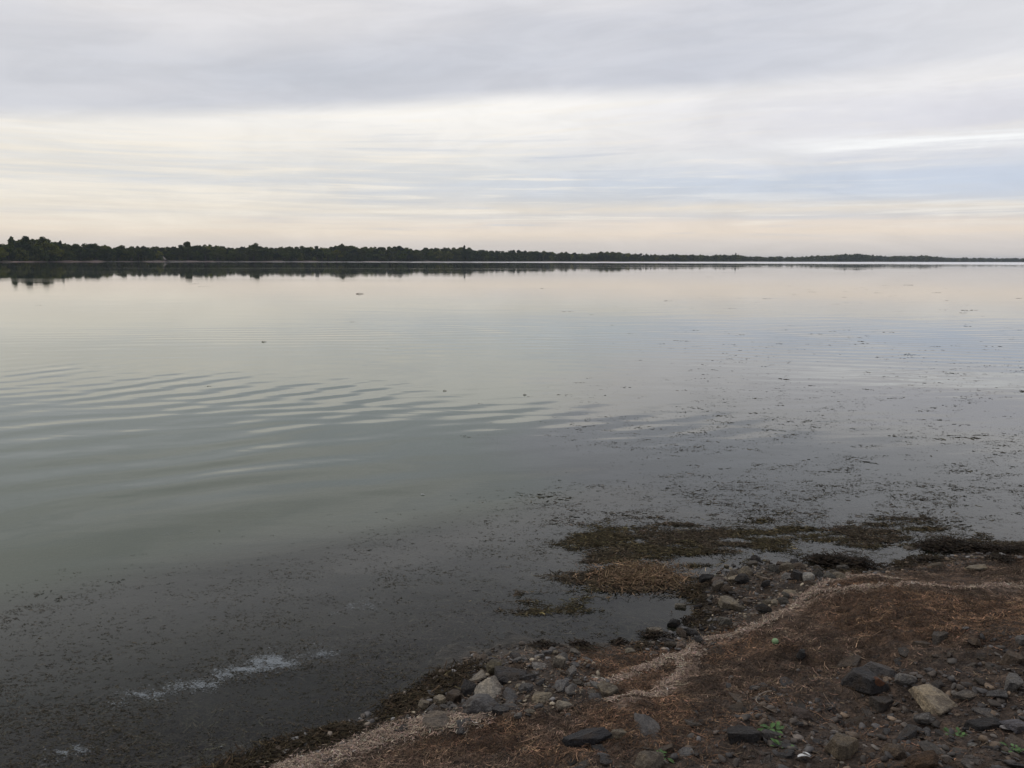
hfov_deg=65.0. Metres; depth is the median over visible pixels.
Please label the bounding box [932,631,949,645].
stone
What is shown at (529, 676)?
stone
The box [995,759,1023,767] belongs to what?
stone
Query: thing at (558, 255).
tree
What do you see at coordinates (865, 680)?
stone
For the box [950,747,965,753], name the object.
stone
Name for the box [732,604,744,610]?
stone
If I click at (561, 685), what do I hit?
stone
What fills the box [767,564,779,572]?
stone
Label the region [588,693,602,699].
stone
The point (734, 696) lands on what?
stone
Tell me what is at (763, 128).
sky
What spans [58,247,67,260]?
tree
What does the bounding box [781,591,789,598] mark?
stone
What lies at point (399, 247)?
tree
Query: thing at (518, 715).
stone
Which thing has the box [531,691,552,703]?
stone
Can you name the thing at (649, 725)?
stone
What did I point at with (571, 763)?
stone
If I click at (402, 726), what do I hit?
stone
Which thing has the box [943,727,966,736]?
green sprig
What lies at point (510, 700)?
stone
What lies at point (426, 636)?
underwater weed
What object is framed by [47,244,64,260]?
tree
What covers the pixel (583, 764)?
stone
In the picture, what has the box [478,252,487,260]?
tree
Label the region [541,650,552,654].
stone
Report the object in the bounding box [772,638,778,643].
fruit
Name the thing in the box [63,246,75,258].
tree
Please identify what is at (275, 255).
tree
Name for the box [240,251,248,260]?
tree
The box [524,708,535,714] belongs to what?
stone
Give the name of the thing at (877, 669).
stone
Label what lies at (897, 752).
stone
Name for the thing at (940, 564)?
stone
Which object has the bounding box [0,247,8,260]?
tree
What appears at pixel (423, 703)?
stone
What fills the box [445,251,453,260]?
tree
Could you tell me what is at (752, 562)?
stone
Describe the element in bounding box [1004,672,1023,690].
stone
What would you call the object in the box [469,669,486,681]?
stone
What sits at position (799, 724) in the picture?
stone
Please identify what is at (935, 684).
stone
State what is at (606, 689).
stone
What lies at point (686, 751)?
stone
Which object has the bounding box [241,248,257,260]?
tree
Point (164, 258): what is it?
track
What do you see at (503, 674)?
stone
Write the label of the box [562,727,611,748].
stone
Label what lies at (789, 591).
stone
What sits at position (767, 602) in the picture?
stone
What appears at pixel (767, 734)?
stone
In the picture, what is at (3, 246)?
tree
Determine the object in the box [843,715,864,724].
stone
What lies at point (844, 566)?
stone
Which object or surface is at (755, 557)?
stone
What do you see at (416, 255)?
tree
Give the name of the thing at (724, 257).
distant wood
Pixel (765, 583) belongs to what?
stone
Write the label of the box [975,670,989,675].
stone
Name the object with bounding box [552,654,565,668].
stone
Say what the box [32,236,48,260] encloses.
tree
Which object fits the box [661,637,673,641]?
stone
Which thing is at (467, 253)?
tree
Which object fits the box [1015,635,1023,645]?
stone
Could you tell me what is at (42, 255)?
tree
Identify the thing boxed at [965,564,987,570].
stone
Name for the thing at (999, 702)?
pebbles
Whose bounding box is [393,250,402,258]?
tree
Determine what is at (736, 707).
stone
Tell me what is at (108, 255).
tree
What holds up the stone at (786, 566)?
on the ground
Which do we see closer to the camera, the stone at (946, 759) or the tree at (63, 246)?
the stone at (946, 759)
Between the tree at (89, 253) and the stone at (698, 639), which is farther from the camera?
the tree at (89, 253)
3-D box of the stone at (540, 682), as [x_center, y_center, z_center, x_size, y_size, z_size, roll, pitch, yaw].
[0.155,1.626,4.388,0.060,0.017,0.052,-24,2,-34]
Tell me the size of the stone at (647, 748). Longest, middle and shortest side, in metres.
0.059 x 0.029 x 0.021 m
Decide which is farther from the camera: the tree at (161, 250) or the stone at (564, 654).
the tree at (161, 250)
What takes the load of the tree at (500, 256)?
on the shore
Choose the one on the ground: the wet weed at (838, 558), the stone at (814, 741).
the stone at (814, 741)
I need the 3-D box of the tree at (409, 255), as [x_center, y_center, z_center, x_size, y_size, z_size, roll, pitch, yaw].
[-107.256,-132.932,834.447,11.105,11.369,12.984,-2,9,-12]
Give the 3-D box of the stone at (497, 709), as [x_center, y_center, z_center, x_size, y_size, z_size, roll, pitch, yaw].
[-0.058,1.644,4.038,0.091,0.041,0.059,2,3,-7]
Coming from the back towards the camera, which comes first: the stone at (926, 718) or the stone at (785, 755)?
the stone at (926, 718)
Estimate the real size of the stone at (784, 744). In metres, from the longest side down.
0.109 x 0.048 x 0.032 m
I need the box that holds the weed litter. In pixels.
[253,552,1023,767]
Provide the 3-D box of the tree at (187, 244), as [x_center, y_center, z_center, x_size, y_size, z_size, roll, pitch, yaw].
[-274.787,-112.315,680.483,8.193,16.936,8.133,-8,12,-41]
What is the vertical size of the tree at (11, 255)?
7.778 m
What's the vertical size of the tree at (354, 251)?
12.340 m
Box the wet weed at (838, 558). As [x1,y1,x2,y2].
[191,536,1023,767]
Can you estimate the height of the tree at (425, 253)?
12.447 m
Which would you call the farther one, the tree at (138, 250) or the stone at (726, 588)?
the tree at (138, 250)
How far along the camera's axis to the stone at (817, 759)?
3.46 m
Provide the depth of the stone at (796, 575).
5.83 m
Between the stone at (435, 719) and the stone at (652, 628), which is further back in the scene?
the stone at (652, 628)
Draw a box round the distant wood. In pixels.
[0,239,1023,261]
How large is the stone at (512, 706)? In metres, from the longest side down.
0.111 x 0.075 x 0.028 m
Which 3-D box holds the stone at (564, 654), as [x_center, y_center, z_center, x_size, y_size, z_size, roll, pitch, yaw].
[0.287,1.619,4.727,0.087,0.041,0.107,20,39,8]
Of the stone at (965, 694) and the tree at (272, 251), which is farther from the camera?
the tree at (272, 251)
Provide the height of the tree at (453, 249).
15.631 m
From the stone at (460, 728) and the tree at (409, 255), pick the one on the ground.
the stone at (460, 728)
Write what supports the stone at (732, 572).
on the ground
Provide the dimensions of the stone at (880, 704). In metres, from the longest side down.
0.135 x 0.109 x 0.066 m
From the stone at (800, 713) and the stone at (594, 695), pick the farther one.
the stone at (594, 695)
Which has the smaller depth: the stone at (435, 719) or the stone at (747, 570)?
the stone at (435, 719)
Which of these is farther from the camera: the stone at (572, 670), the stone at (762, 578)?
the stone at (762, 578)
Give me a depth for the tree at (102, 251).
598.23 m
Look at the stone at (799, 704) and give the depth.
4.10 m
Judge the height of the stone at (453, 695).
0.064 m
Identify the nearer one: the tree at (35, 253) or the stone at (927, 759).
the stone at (927, 759)
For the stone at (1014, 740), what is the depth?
3.49 m
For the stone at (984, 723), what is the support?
on the ground
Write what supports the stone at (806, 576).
on the ground
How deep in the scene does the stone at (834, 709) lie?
4.08 m
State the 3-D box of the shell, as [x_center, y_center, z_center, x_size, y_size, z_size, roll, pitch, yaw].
[1.260,1.598,3.476,0.055,0.022,0.036,1,9,7]
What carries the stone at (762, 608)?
on the ground
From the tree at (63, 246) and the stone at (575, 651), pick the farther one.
the tree at (63, 246)
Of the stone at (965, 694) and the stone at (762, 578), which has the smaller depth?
the stone at (965, 694)
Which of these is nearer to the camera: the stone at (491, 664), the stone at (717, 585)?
the stone at (491, 664)
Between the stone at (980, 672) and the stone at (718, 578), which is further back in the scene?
the stone at (718, 578)
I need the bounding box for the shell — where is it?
[798,752,810,756]
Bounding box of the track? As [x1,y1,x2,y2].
[162,256,178,261]
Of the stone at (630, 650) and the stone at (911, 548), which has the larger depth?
the stone at (911, 548)
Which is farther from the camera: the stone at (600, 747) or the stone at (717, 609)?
the stone at (717, 609)
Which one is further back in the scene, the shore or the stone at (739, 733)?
the shore
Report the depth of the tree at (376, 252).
806.75 m
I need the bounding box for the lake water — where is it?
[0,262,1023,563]
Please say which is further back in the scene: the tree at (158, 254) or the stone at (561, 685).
the tree at (158, 254)
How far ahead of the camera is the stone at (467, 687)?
4.40 m
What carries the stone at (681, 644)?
on the ground
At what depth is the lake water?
17.74 m
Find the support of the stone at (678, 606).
in the lake water
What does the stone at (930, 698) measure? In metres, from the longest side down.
0.230 x 0.214 x 0.080 m
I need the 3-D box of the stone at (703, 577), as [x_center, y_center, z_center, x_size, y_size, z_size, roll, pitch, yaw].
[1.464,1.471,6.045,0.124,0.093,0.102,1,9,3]
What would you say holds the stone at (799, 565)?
on the ground
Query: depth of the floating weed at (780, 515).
5.69 m
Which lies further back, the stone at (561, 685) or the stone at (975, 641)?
the stone at (975, 641)
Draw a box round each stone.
[398,724,410,731]
[417,700,428,709]
[422,710,452,731]
[426,703,437,710]
[433,694,445,704]
[440,704,448,708]
[446,689,460,702]
[448,704,456,710]
[456,717,473,734]
[461,679,475,696]
[462,693,499,715]
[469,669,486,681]
[474,676,501,698]
[486,659,501,673]
[492,705,508,714]
[494,666,526,684]
[501,703,519,709]
[503,687,517,700]
[505,699,515,703]
[509,652,520,658]
[512,656,521,662]
[514,712,521,718]
[518,683,532,692]
[519,673,536,679]
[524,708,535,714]
[531,662,546,669]
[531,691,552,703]
[533,703,543,709]
[536,678,544,685]
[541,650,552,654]
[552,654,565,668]
[554,679,569,692]
[554,700,574,709]
[558,652,567,660]
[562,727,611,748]
[565,683,577,694]
[567,665,576,676]
[567,759,576,765]
[569,648,580,655]
[569,661,579,667]
[572,679,583,685]
[577,759,589,766]
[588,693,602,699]
[590,681,597,689]
[591,744,607,753]
[597,681,618,697]
[599,754,611,765]
[610,728,626,739]
[625,648,635,653]
[634,713,660,736]
[634,750,664,767]
[641,746,652,750]
[646,627,662,632]
[652,743,674,753]
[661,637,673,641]
[664,641,676,647]
[667,619,679,627]
[674,603,686,609]
[676,642,687,649]
[676,747,694,756]
[680,632,686,638]
[684,719,701,726]
[686,628,697,635]
[694,604,701,608]
[694,635,703,642]
[699,574,713,582]
[710,607,721,613]
[711,576,726,582]
[712,579,723,591]
[712,598,718,603]
[718,595,739,608]
[718,616,731,625]
[720,584,731,592]
[726,569,737,576]
[727,575,735,582]
[727,702,742,713]
[727,725,761,743]
[728,692,746,702]
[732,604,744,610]
[734,573,748,583]
[738,566,752,576]
[742,598,752,605]
[743,756,754,759]
[748,560,757,565]
[750,555,761,562]
[755,603,771,613]
[758,576,770,581]
[761,580,770,587]
[761,729,784,739]
[762,599,771,604]
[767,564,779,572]
[770,599,777,605]
[772,741,796,748]
[778,597,789,604]
[778,752,793,758]
[779,562,793,572]
[779,677,793,686]
[781,572,790,580]
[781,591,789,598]
[782,589,797,595]
[787,705,811,718]
[790,570,802,580]
[790,700,812,712]
[793,562,806,569]
[794,722,803,725]
[796,649,804,659]
[796,757,806,762]
[802,572,814,580]
[812,568,823,577]
[812,738,823,743]
[813,565,822,570]
[813,755,822,763]
[823,572,835,578]
[824,732,858,760]
[826,702,836,712]
[827,723,843,732]
[832,572,846,579]
[835,564,848,569]
[836,651,861,667]
[837,719,843,726]
[841,667,889,694]
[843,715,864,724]
[861,708,872,716]
[862,661,895,677]
[869,696,893,712]
[882,743,906,759]
[894,657,901,666]
[894,673,917,685]
[897,724,916,740]
[898,647,909,657]
[902,546,918,551]
[903,750,938,767]
[908,683,957,714]
[912,641,930,646]
[913,712,934,724]
[917,741,944,754]
[927,562,942,567]
[931,679,941,689]
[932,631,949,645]
[941,757,955,766]
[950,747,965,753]
[952,690,976,699]
[961,755,986,767]
[964,717,1001,732]
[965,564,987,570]
[966,662,975,666]
[967,638,981,645]
[967,742,976,746]
[973,678,985,685]
[974,707,999,717]
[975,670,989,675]
[986,689,1007,697]
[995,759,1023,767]
[999,719,1023,733]
[1000,650,1023,664]
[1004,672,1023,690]
[1005,734,1023,751]
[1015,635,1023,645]
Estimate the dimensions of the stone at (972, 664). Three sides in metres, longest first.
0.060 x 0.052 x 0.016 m
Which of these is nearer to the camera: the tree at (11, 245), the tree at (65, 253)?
the tree at (11, 245)
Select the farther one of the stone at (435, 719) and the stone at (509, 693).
the stone at (509, 693)
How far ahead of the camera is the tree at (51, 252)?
543.34 m
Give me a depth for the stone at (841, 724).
3.94 m
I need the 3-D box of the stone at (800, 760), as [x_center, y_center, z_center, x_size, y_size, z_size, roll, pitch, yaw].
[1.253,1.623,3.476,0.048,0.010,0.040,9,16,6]
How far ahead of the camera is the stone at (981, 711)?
3.80 m
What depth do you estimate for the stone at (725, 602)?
5.54 m
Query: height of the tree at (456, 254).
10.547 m
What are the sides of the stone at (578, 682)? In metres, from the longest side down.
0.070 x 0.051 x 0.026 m
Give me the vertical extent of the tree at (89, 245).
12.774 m
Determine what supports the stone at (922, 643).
on the ground
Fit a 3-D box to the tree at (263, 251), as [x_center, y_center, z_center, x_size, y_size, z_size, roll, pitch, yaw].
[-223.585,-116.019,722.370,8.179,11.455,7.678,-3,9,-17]
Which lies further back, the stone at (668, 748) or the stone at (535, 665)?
the stone at (535, 665)
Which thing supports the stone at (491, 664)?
on the ground
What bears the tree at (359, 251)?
on the shore
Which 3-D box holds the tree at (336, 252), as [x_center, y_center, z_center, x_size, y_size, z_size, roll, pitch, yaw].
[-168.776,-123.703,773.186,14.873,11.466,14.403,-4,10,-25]
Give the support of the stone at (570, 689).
on the ground
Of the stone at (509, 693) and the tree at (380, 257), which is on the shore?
the tree at (380, 257)
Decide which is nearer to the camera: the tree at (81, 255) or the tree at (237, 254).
the tree at (81, 255)
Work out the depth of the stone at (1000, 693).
3.92 m
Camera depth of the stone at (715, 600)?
5.63 m
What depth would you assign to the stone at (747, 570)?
6.09 m
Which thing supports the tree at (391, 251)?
on the shore
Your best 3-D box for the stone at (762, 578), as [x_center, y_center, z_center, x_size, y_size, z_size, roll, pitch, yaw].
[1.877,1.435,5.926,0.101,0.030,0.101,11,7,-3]
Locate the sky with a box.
[0,0,1023,260]
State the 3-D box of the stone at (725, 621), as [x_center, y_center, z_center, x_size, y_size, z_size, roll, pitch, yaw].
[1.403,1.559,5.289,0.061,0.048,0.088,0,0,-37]
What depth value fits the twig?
4.13 m
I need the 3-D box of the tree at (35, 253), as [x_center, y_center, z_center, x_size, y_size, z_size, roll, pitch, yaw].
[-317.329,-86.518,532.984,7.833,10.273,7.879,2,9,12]
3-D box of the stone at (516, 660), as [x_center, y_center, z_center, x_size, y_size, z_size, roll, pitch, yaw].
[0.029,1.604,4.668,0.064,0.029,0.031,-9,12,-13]
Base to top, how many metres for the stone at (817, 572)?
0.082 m
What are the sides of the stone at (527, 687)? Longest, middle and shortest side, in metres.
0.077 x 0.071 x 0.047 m
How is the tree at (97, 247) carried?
on the shore
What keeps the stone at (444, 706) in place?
on the ground
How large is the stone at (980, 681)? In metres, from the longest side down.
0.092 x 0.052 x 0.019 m
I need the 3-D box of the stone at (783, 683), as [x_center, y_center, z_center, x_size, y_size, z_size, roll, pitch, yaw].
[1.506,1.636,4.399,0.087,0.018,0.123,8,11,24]
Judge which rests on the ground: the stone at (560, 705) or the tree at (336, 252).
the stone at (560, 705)
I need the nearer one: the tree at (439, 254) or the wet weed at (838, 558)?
the wet weed at (838, 558)
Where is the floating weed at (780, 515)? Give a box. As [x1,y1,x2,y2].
[0,285,1023,767]
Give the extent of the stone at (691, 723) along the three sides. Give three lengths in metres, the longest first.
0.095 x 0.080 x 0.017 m
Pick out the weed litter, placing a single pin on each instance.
(307, 762)
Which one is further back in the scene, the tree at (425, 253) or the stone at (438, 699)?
the tree at (425, 253)
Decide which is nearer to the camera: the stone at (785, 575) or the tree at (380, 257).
the stone at (785, 575)
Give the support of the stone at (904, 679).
on the ground
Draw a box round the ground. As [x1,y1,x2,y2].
[0,429,1023,767]
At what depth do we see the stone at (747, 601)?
5.54 m
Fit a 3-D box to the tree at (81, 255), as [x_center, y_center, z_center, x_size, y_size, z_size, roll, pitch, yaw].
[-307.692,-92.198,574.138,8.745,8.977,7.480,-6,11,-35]
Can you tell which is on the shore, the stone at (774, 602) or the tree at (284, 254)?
the tree at (284, 254)
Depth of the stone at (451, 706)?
4.18 m
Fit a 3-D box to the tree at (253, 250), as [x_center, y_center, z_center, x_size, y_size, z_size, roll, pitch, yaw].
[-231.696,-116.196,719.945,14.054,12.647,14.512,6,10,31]
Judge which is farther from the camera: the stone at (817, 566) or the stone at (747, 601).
the stone at (817, 566)
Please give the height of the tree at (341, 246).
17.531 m
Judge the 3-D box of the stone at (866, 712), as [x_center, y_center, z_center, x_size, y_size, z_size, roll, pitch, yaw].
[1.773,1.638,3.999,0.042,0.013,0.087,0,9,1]
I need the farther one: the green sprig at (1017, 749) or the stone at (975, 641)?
the stone at (975, 641)
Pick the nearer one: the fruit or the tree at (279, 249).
the fruit
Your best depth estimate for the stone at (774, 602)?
5.45 m
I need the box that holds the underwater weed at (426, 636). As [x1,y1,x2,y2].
[0,496,1023,767]
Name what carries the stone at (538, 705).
on the ground
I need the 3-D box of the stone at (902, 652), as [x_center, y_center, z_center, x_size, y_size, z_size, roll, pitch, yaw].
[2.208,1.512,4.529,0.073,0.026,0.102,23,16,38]
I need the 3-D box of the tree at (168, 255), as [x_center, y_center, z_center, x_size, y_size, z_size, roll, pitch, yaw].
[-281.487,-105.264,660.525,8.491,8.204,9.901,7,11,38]
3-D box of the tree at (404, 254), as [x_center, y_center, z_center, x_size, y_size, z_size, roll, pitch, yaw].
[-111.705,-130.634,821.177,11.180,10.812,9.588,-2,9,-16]
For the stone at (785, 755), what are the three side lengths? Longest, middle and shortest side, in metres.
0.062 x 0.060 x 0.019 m
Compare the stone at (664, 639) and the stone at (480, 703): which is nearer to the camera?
the stone at (480, 703)
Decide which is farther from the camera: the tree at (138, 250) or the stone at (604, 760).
the tree at (138, 250)
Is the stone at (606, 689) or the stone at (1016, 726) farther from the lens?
the stone at (606, 689)
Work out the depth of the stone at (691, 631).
5.16 m
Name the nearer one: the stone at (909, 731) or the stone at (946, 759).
the stone at (946, 759)
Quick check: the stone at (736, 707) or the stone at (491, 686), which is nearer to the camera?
the stone at (736, 707)
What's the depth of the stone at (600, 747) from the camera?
3.64 m
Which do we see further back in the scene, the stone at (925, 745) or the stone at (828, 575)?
the stone at (828, 575)
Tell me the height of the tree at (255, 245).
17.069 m
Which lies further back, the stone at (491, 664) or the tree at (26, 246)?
the tree at (26, 246)
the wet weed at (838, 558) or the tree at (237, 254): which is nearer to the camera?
the wet weed at (838, 558)
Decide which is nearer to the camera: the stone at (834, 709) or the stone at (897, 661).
the stone at (834, 709)
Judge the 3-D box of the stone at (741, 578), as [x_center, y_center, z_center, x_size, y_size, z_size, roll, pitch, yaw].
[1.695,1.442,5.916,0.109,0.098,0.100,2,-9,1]
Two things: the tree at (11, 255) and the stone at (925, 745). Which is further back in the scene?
the tree at (11, 255)
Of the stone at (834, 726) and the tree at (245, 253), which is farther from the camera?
the tree at (245, 253)
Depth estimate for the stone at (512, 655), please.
4.76 m
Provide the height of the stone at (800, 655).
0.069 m
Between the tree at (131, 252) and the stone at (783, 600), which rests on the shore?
the tree at (131, 252)
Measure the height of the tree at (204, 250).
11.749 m
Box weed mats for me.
[483,513,1023,615]
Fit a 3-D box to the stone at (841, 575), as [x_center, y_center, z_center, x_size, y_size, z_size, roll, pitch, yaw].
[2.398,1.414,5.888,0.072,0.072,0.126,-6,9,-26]
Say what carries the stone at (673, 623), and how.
in the lake water
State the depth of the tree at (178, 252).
666.84 m
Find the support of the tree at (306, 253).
on the shore
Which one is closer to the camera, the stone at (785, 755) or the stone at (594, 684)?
the stone at (785, 755)
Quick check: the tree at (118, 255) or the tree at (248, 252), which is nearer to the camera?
the tree at (118, 255)
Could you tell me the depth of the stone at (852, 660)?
4.57 m
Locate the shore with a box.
[0,259,1021,261]
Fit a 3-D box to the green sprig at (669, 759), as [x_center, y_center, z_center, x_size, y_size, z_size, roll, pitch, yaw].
[0.650,1.636,3.521,0.103,0.017,0.105,-4,10,-26]
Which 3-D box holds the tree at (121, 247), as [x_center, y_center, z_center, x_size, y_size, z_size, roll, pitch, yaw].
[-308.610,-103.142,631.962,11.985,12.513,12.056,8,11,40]
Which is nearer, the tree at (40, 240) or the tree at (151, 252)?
the tree at (40, 240)
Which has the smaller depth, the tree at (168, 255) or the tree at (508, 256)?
the tree at (168, 255)
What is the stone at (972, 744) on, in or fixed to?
on the ground
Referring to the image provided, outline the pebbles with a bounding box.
[240,551,1023,767]
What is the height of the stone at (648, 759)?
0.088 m
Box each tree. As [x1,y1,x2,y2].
[0,244,8,249]
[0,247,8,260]
[5,249,15,259]
[8,236,15,256]
[14,236,31,255]
[29,245,48,257]
[29,247,39,256]
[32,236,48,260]
[33,241,59,255]
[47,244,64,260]
[54,242,71,248]
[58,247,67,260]
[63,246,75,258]
[72,244,84,252]
[75,249,86,260]
[85,244,100,251]
[86,249,95,257]
[90,243,101,259]
[97,249,109,260]
[102,250,111,258]
[113,249,126,260]
[115,245,125,251]
[123,247,135,260]
[133,247,144,260]
[141,250,150,257]
[148,248,157,255]
[153,247,166,256]
[155,250,162,259]
[164,251,175,259]
[171,249,186,258]
[181,247,196,259]
[183,241,191,259]
[199,247,211,260]
[210,250,224,260]
[226,250,235,260]
[232,249,240,260]
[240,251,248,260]
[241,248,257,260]
[244,247,259,260]
[248,243,261,253]
[259,248,266,260]
[267,249,275,260]
[267,249,280,259]
[275,246,286,255]
[278,250,289,260]
[289,251,299,260]
[303,248,312,259]
[311,248,323,260]
[321,248,333,258]
[330,249,343,260]
[337,244,350,255]
[348,249,360,257]
[356,248,364,256]
[370,249,381,260]
[373,251,384,260]
[386,248,397,260]
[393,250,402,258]
[396,245,407,256]
[401,251,407,260]
[405,251,413,258]
[412,252,421,260]
[421,250,427,260]
[434,250,442,258]
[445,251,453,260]
[451,247,459,253]
[452,252,459,260]
[461,250,471,261]
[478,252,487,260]
[496,254,505,260]
[504,252,512,259]
[555,253,564,259]
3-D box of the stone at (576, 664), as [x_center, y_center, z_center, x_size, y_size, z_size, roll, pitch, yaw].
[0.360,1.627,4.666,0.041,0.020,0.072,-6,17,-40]
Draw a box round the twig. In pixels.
[756,690,776,712]
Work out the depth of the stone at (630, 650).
4.89 m
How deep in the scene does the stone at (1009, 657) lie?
4.22 m
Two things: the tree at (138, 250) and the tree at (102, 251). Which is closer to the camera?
the tree at (102, 251)
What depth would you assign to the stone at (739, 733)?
3.64 m
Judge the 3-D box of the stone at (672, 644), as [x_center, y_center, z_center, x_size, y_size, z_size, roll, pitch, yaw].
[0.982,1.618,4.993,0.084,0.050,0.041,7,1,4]
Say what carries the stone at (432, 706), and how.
on the ground
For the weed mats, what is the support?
on the lake water
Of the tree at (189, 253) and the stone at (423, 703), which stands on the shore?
the tree at (189, 253)
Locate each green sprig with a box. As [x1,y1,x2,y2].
[657,749,673,762]
[757,721,784,737]
[770,738,793,747]
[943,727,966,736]
[1000,742,1023,751]
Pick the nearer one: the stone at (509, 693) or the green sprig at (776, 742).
the green sprig at (776, 742)
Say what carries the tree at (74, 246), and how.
on the shore
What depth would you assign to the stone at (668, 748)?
3.59 m
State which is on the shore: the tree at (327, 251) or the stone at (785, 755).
the tree at (327, 251)
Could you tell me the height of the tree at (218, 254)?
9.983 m
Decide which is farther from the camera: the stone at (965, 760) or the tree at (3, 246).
the tree at (3, 246)
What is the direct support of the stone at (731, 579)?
on the ground
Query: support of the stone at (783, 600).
on the ground
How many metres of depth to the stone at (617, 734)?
3.73 m
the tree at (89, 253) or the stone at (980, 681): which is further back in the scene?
the tree at (89, 253)
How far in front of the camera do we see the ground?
5.89 m
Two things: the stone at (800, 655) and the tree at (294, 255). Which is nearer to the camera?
the stone at (800, 655)
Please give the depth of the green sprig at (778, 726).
3.77 m
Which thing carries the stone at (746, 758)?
on the ground
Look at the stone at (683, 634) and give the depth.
5.12 m
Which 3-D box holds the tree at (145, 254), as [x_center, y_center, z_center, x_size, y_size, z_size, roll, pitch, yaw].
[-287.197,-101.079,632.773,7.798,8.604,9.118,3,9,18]
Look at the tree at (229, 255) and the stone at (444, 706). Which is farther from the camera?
the tree at (229, 255)
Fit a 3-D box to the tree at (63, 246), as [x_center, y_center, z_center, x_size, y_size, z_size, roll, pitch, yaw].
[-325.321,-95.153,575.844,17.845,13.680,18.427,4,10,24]
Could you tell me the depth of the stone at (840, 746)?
3.48 m
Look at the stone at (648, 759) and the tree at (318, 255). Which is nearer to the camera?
the stone at (648, 759)

